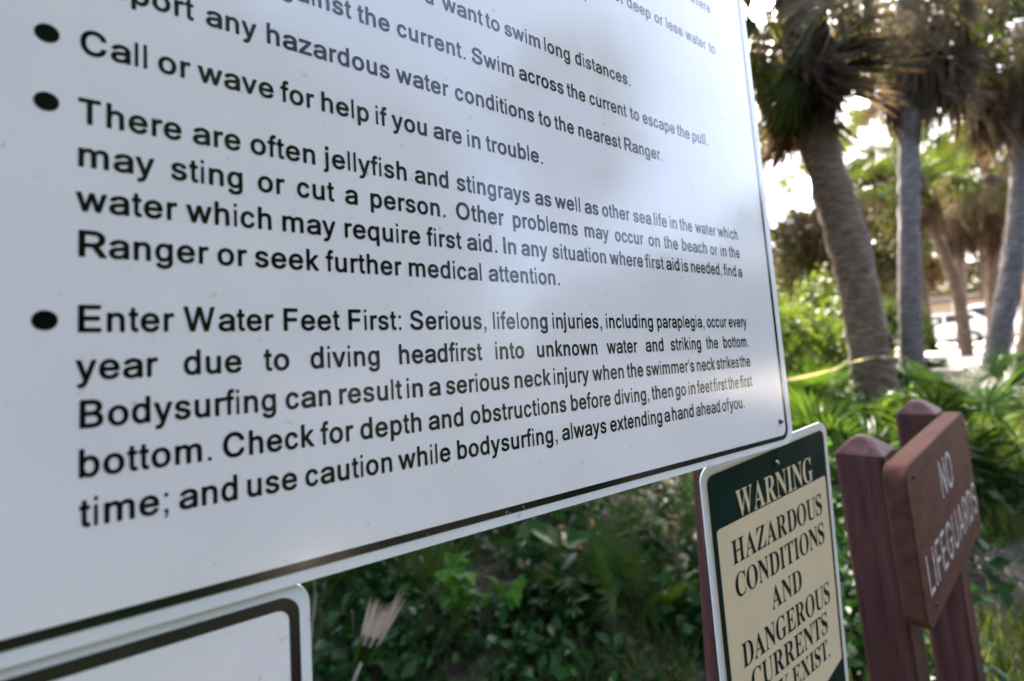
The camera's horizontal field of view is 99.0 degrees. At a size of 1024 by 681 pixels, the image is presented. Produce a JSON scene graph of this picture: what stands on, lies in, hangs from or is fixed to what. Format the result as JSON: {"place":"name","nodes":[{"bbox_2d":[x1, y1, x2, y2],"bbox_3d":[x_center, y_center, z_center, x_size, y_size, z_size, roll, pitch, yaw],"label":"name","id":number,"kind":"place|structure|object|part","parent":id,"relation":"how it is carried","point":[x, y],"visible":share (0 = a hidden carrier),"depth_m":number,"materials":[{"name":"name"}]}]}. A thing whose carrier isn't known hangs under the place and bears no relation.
{"place":"outdoors","nodes":[
{"label":"outdoors","id":0,"kind":"place"},
{"bbox_2d":[300,342,1023,680],"bbox_3d":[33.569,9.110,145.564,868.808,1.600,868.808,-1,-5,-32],"label":"ground","id":1,"kind":"structure","parent":0,"point":[457,671],"depth_m":2.23,"materials":[{"name":"green plant"}]},
{"bbox_2d":[317,601,341,678],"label":"strap leaf plant","id":2,"kind":"object","parent":1,"relation":"on","point":[322,656],"visible":0.39,"depth_m":2.00,"materials":[{"name":"green plant"}]},
{"bbox_2d":[310,569,359,640],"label":"leafy weed","id":3,"kind":"object","parent":1,"relation":"on","point":[337,598],"visible":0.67,"depth_m":2.22,"materials":[{"name":"green plant"}]},
{"bbox_2d":[300,561,387,611],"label":"palmetto clump","id":4,"kind":"object","parent":1,"relation":"on","point":[346,575],"visible":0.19,"depth_m":2.32,"materials":[{"name":"green plant"}]},
{"bbox_2d":[351,589,404,680],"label":"cut frond","id":5,"kind":"object","parent":1,"relation":"on","point":[374,632],"visible":1,"depth_m":1.75,"materials":[{"name":"beige plant"}]},
{"bbox_2d":[0,0,791,680],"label":"information sign","id":6,"kind":"object","parent":1,"relation":"on","point":[292,292],"visible":1,"depth_m":0.35,"materials":[{"name":"white painted metal"},{"name":"black ink"}]},
{"bbox_2d":[0,584,311,680],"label":"blank white sign","id":7,"kind":"object","parent":6,"relation":"attached to","point":[265,637],"visible":1,"depth_m":0.28,"materials":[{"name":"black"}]},
{"bbox_2d":[380,586,436,632],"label":"leafy weed","id":8,"kind":"object","parent":1,"relation":"on","point":[409,622],"visible":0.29,"depth_m":2.17,"materials":[{"name":"green plant"}]},
{"bbox_2d":[375,536,486,597],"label":"palmetto leaf","id":9,"kind":"object","parent":1,"relation":"on","point":[435,564],"visible":0.46,"depth_m":2.56,"materials":[{"name":"green plant"}]},
{"bbox_2d":[431,550,477,653],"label":"leafy weed","id":10,"kind":"object","parent":1,"relation":"on","point":[454,579],"visible":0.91,"depth_m":2.06,"materials":[{"name":"green plant"}]},
{"bbox_2d":[460,574,529,641],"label":"leafy weed","id":11,"kind":"object","parent":1,"relation":"on","point":[511,600],"visible":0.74,"depth_m":2.15,"materials":[{"name":"green plant"}]},
{"bbox_2d":[469,528,520,579],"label":"leafy weed","id":12,"kind":"object","parent":1,"relation":"on","point":[502,563],"visible":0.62,"depth_m":2.67,"materials":[{"name":"green plant"}]},
{"bbox_2d":[493,570,578,629],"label":"grape vine","id":13,"kind":"object","parent":1,"relation":"on","point":[564,578],"visible":0.43,"depth_m":2.22,"materials":[{"name":"green plant"}]},
{"bbox_2d":[487,521,591,605],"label":"grape vine","id":14,"kind":"object","parent":1,"relation":"on","point":[537,538],"visible":0.62,"depth_m":2.32,"materials":[{"name":"green plant"}]},
{"bbox_2d":[538,566,611,645],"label":"grape vine","id":15,"kind":"object","parent":1,"relation":"on","point":[562,597],"visible":0.49,"depth_m":2.12,"materials":[{"name":"green plant"}]},
{"bbox_2d":[559,512,595,582],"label":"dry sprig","id":16,"kind":"object","parent":1,"relation":"on","point":[591,522],"visible":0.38,"depth_m":2.44,"materials":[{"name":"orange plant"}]},
{"bbox_2d":[528,518,651,636],"bbox_3d":[0.351,1.217,2.278,0.648,0.495,0.686,-1,-5,-32],"label":"palmetto clump","id":17,"kind":"object","parent":1,"relation":"on","point":[545,575],"visible":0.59,"depth_m":2.26,"materials":[{"name":"green plant"}]},
{"bbox_2d":[592,496,661,559],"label":"leafy weed","id":18,"kind":"object","parent":1,"relation":"on","point":[658,499],"visible":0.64,"depth_m":2.54,"materials":[{"name":"green plant"}]},
{"bbox_2d":[561,473,698,577],"bbox_3d":[0.975,1.156,2.600,1.280,0.574,0.961,-3,-4,-18],"label":"palmetto clump","id":19,"kind":"object","parent":1,"relation":"on","point":[690,520],"visible":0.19,"depth_m":2.72,"materials":[{"name":"green plant"}]},
{"bbox_2d":[565,530,699,639],"bbox_3d":[0.541,1.221,2.176,0.603,0.475,0.668,-1,-5,-32],"label":"palmetto clump","id":20,"kind":"object","parent":1,"relation":"on","point":[674,596],"visible":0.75,"depth_m":2.16,"materials":[{"name":"green plant"}]},
{"bbox_2d":[623,531,682,602],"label":"leafy weed","id":21,"kind":"object","parent":1,"relation":"on","point":[671,569],"visible":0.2,"depth_m":2.34,"materials":[{"name":"green plant"}]},
{"bbox_2d":[625,486,694,566],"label":"leafy weed","id":22,"kind":"object","parent":1,"relation":"on","point":[658,521],"visible":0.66,"depth_m":2.70,"materials":[{"name":"green plant"}]},
{"bbox_2d":[636,561,686,635],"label":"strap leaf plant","id":23,"kind":"object","parent":1,"relation":"on","point":[674,585],"visible":0.08,"depth_m":2.20,"materials":[{"name":"green plant"}]},
{"bbox_2d":[301,386,1023,680],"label":"ground cover","id":24,"kind":"object","parent":1,"relation":"on","point":[556,657],"visible":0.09,"depth_m":2.03,"materials":[{"name":"green plant"}]},
{"bbox_2d":[311,582,315,653],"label":"plant stem","id":25,"kind":"object","parent":24,"relation":"on","point":[313,616],"visible":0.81,"depth_m":1.90,"materials":[{"name":"green plant"}]},
{"bbox_2d":[311,426,1023,680],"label":"leaf litter","id":26,"kind":"object","parent":1,"relation":"on","point":[425,670],"visible":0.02,"depth_m":2.15,"materials":[{"name":"plant"}]},
{"bbox_2d":[655,480,683,575],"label":"dry sprig","id":27,"kind":"object","parent":1,"relation":"on","point":[673,542],"visible":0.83,"depth_m":2.39,"materials":[{"name":"orange plant"}]},
{"bbox_2d":[758,127,773,182],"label":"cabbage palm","id":28,"kind":"object","parent":1,"relation":"on","point":[764,167],"visible":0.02,"depth_m":16.88,"materials":[{"name":"plant"}]},
{"bbox_2d":[743,0,808,88],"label":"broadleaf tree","id":29,"kind":"object","parent":1,"relation":"on","point":[752,28],"depth_m":3.92,"materials":[{"name":"green plant"}]},
{"bbox_2d":[773,257,821,316],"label":"broadleaf tree","id":30,"kind":"object","parent":1,"relation":"on","point":[786,295],"visible":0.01,"depth_m":20.79,"materials":[{"name":"green plant"}]},
{"bbox_2d":[785,352,864,403],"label":"palmetto clump","id":31,"kind":"object","parent":1,"relation":"on","point":[827,379],"visible":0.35,"depth_m":4.83,"materials":[{"name":"green plant"}]},
{"bbox_2d":[763,106,894,356],"bbox_3d":[9.416,-2.819,12.866,3.366,7.121,3.465,-1,-5,-32],"label":"cabbage palm","id":32,"kind":"object","parent":1,"relation":"on","point":[788,190],"visible":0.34,"depth_m":12.84,"materials":[{"name":"green plant"}]},
{"bbox_2d":[777,262,892,359],"bbox_3d":[6.139,-0.297,9.201,2.296,2.640,2.678,-1,-5,-32],"label":"shrub","id":33,"kind":"object","parent":1,"relation":"on","point":[825,304],"visible":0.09,"depth_m":9.02,"materials":[{"name":"green plant"}]},
{"bbox_2d":[780,294,889,384],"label":"shrub","id":34,"kind":"object","parent":1,"relation":"on","point":[793,305],"visible":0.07,"depth_m":8.05,"materials":[{"name":"green plant"}]},
{"bbox_2d":[827,438,843,516],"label":"leafy weed","id":35,"kind":"object","parent":1,"relation":"on","point":[832,459],"visible":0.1,"depth_m":3.10,"materials":[{"name":"green plant"}]},
{"bbox_2d":[787,375,889,425],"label":"palmetto clump","id":36,"kind":"object","parent":1,"relation":"on","point":[807,392],"visible":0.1,"depth_m":4.58,"materials":[{"name":"green plant"}]},
{"bbox_2d":[832,494,847,552],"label":"leafy weed","id":37,"kind":"object","parent":1,"relation":"on","point":[844,535],"visible":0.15,"depth_m":2.66,"materials":[{"name":"green plant"}]},
{"bbox_2d":[778,295,908,400],"bbox_3d":[3.822,0.335,6.408,2.428,1.833,2.062,-4,-4,-4],"label":"shrub","id":38,"kind":"object","parent":1,"relation":"on","point":[819,338],"visible":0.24,"depth_m":6.06,"materials":[{"name":"green plant"}]},
{"bbox_2d":[790,393,899,502],"bbox_3d":[2.471,0.830,3.226,1.129,0.885,1.342,-1,-5,-32],"label":"palmetto clump","id":39,"kind":"object","parent":1,"relation":"on","point":[818,415],"visible":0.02,"depth_m":3.46,"materials":[{"name":"green plant"}]},
{"bbox_2d":[744,0,947,411],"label":"cabbage palm","id":40,"kind":"object","parent":1,"relation":"on","point":[821,78],"visible":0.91,"depth_m":4.42,"materials":[{"name":"brown plant"}]},
{"bbox_2d":[787,356,897,380],"bbox_3d":[3.030,0.288,4.175,1.874,0.210,0.117,-3,-4,-14],"label":"caution tape","id":41,"kind":"object","parent":40,"relation":"attached to","point":[817,373],"visible":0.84,"depth_m":4.10,"materials":[{"name":"yellow plastic"}]},
{"bbox_2d":[768,179,934,355],"bbox_3d":[10.402,-1.899,13.735,5.258,5.602,4.692,-7,-5,33],"label":"broadleaf tree","id":42,"kind":"object","parent":1,"relation":"on","point":[789,267],"visible":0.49,"depth_m":13.10,"materials":[{"name":"green plant"}]},
{"bbox_2d":[787,385,978,448],"bbox_3d":[2.874,0.691,3.640,1.387,0.848,1.171,-4,-4,-2],"label":"palmetto clump","id":43,"kind":"object","parent":1,"relation":"on","point":[800,405],"visible":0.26,"depth_m":3.70,"materials":[{"name":"green plant"}]},
{"bbox_2d":[841,101,924,222],"bbox_3d":[13.353,-4.178,15.715,3.413,9.432,3.139,-3,-4,-16],"label":"cabbage palm","id":44,"kind":"object","parent":1,"relation":"on","point":[873,179],"visible":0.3,"depth_m":15.68,"materials":[{"name":"green plant"}]},
{"bbox_2d":[757,0,1016,372],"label":"cabbage palm","id":45,"kind":"object","parent":1,"relation":"on","point":[946,86],"visible":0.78,"depth_m":7.11,"materials":[{"name":"grey plant"}]},
{"bbox_2d":[810,256,978,309],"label":"broadleaf tree","id":46,"kind":"object","parent":1,"relation":"on","point":[893,294],"visible":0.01,"depth_m":45.56,"materials":[{"name":"green plant"}]},
{"bbox_2d":[797,152,997,347],"bbox_3d":[17.046,-3.846,18.562,8.174,8.980,7.930,-7,-5,40],"label":"broadleaf tree","id":47,"kind":"object","parent":1,"relation":"on","point":[925,301],"visible":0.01,"depth_m":17.99,"materials":[{"name":"green plant"}]},
{"bbox_2d":[853,390,943,427],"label":"leafy weed","id":48,"kind":"object","parent":1,"relation":"on","point":[888,399],"visible":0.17,"depth_m":3.57,"materials":[{"name":"green plant"}]},
{"bbox_2d":[882,295,923,364],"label":"shrub","id":49,"kind":"object","parent":1,"relation":"on","point":[892,321],"visible":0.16,"depth_m":9.08,"materials":[{"name":"green plant"}]},
{"bbox_2d":[826,414,992,513],"bbox_3d":[2.462,0.887,3.086,1.279,0.694,1.341,-1,-5,-32],"label":"palmetto clump","id":50,"kind":"object","parent":1,"relation":"on","point":[839,440],"visible":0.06,"depth_m":3.23,"materials":[{"name":"green plant"}]},
{"bbox_2d":[834,399,985,680],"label":"wooden sign","id":51,"kind":"object","parent":1,"relation":"on","point":[912,516],"visible":1,"depth_m":1.00,"materials":[{"name":"brown paint"}]},
{"bbox_2d":[847,119,987,355],"bbox_3d":[9.730,-2.381,10.503,2.560,6.336,2.703,-1,-5,-32],"label":"cabbage palm","id":52,"kind":"object","parent":1,"relation":"on","point":[931,216],"visible":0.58,"depth_m":10.40,"materials":[{"name":"green plant"}]},
{"bbox_2d":[897,363,952,391],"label":"shrub","id":53,"kind":"object","parent":1,"relation":"on","point":[901,378],"visible":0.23,"depth_m":6.63,"materials":[{"name":"green plant"}]},
{"bbox_2d":[837,391,1023,485],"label":"palmetto clump","id":54,"kind":"object","parent":1,"relation":"on","point":[991,435],"visible":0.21,"depth_m":3.22,"materials":[{"name":"green plant"}]},
{"bbox_2d":[921,304,940,351],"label":"shrub","id":55,"kind":"object","parent":1,"relation":"on","point":[932,345],"visible":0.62,"depth_m":13.38,"materials":[{"name":"green plant"}]},
{"bbox_2d":[885,256,981,299],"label":"broadleaf tree","id":56,"kind":"object","parent":1,"relation":"on","point":[973,289],"visible":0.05,"depth_m":41.05,"materials":[{"name":"green plant"}]},
{"bbox_2d":[860,132,1009,322],"bbox_3d":[17.647,-3.721,16.970,7.709,8.478,6.867,-1,-5,-32],"label":"broadleaf tree","id":57,"kind":"object","parent":1,"relation":"on","point":[983,274],"visible":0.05,"depth_m":16.29,"materials":[{"name":"green plant"}]},
{"bbox_2d":[925,356,954,368],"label":"shrub","id":58,"kind":"object","parent":1,"relation":"on","point":[938,364],"visible":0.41,"depth_m":8.56,"materials":[{"name":"green plant"}]},
{"bbox_2d":[859,370,1023,472],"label":"palmetto clump","id":59,"kind":"object","parent":1,"relation":"on","point":[975,400],"visible":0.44,"depth_m":3.42,"materials":[{"name":"green plant"}]},
{"bbox_2d":[921,247,967,313],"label":"cabbage palm","id":60,"kind":"object","parent":1,"relation":"on","point":[931,268],"visible":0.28,"depth_m":19.49,"materials":[{"name":"plant"}]},
{"bbox_2d":[883,292,1017,342],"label":"park building","id":61,"kind":"structure","parent":1,"relation":"on","point":[941,305],"depth_m":37.78,"materials":[{"name":"beige paint"}]},
{"bbox_2d":[893,121,1009,333],"bbox_3d":[13.357,-3.054,11.878,3.558,6.808,4.084,-1,-5,-32],"label":"cabbage palm","id":62,"kind":"object","parent":1,"relation":"on","point":[992,215],"visible":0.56,"depth_m":11.92,"materials":[{"name":"green plant"}]},
{"bbox_2d":[897,140,1008,347],"bbox_3d":[15.540,-3.598,14.667,3.472,7.819,4.031,-1,-5,-32],"label":"cabbage palm","id":63,"kind":"object","parent":1,"relation":"on","point":[961,266],"visible":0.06,"depth_m":14.87,"materials":[{"name":"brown plant"}]},
{"bbox_2d":[892,338,1017,370],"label":"parking lot","id":64,"kind":"structure","parent":1,"relation":"on","point":[950,351],"depth_m":11.15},
{"bbox_2d":[893,312,986,347],"bbox_3d":[22.247,-0.507,23.063,1.800,1.620,4.450,0,-5,-40],"label":"parked car","id":65,"kind":"object","parent":64,"relation":"on","point":[945,325],"visible":0.18,"depth_m":21.93,"materials":[{"name":"white paint"}]},
{"label":"window","id":66,"kind":"part","parent":65,"relation":"part of","materials":[{"name":"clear glass"}]},
{"label":"window","id":67,"kind":"part","parent":65,"relation":"part of","materials":[{"name":"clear glass"}]},
{"bbox_2d":[944,303,1020,342],"bbox_3d":[26.696,-1.031,24.086,5.270,2.100,1.950,-7,-5,36],"label":"parked van","id":68,"kind":"object","parent":64,"relation":"on","point":[978,309],"visible":0.11,"depth_m":23.84,"materials":[{"name":"white paint"}]},
{"label":"window","id":69,"kind":"part","parent":68,"relation":"part of","materials":[{"name":"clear glass"}]},
{"bbox_2d":[897,343,1023,413],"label":"palmetto clump","id":70,"kind":"object","parent":1,"relation":"on","point":[987,373],"visible":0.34,"depth_m":4.72,"materials":[{"name":"green plant"}]},
{"bbox_2d":[909,385,1023,423],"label":"shrub","id":71,"kind":"object","parent":1,"relation":"on","point":[1004,412],"visible":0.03,"depth_m":4.37,"materials":[{"name":"green plant"}]},
{"bbox_2d":[921,0,1023,370],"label":"cabbage palm","id":72,"kind":"object","parent":1,"relation":"on","point":[1008,123],"visible":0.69,"depth_m":7.52,"materials":[{"name":"grey plant"}]},
{"bbox_2d":[938,0,1023,356],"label":"cabbage palm","id":73,"kind":"object","parent":1,"relation":"on","point":[1020,343],"visible":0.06,"depth_m":8.91,"materials":[{"name":"green plant"}]},
{"bbox_2d":[965,249,1023,341],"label":"cabbage palm","id":74,"kind":"object","parent":1,"relation":"on","point":[972,271],"visible":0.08,"depth_m":17.27,"materials":[{"name":"plant"}]},
{"bbox_2d":[969,446,1020,487],"bbox_3d":[3.275,1.070,2.946,0.530,0.766,0.046,-5,-4,14],"label":"sunlit palmetto","id":75,"kind":"object","parent":1,"relation":"on","point":[980,469],"visible":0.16,"depth_m":2.97,"materials":[{"name":"green plant"}]},
{"bbox_2d":[968,439,1023,483],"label":"palmetto clump","id":76,"kind":"object","parent":1,"relation":"on","point":[983,455],"visible":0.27,"depth_m":2.93,"materials":[{"name":"green plant"}]},
{"bbox_2d":[972,456,1023,494],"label":"leafy weed","id":77,"kind":"object","parent":1,"relation":"on","point":[1006,480],"visible":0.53,"depth_m":2.79,"materials":[{"name":"green plant"}]},
{"bbox_2d":[986,348,1023,368],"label":"shrub","id":78,"kind":"object","parent":1,"relation":"on","point":[1013,357],"visible":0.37,"depth_m":6.51,"materials":[{"name":"green plant"}]},
{"bbox_2d":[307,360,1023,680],"bbox_3d":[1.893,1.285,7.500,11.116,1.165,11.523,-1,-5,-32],"label":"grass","id":79,"kind":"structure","parent":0,"point":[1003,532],"depth_m":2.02,"materials":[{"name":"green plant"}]},
{"bbox_2d":[699,422,848,680],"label":"warning sign","id":80,"kind":"object","parent":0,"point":[771,545],"visible":0.99,"depth_m":0.67,"materials":[{"name":"beige metal"}]},
{"bbox_2d":[744,0,1022,295],"label":"sky","id":81,"kind":"structure","parent":0,"point":[754,16],"materials":[{"name":"white"}]}
]}

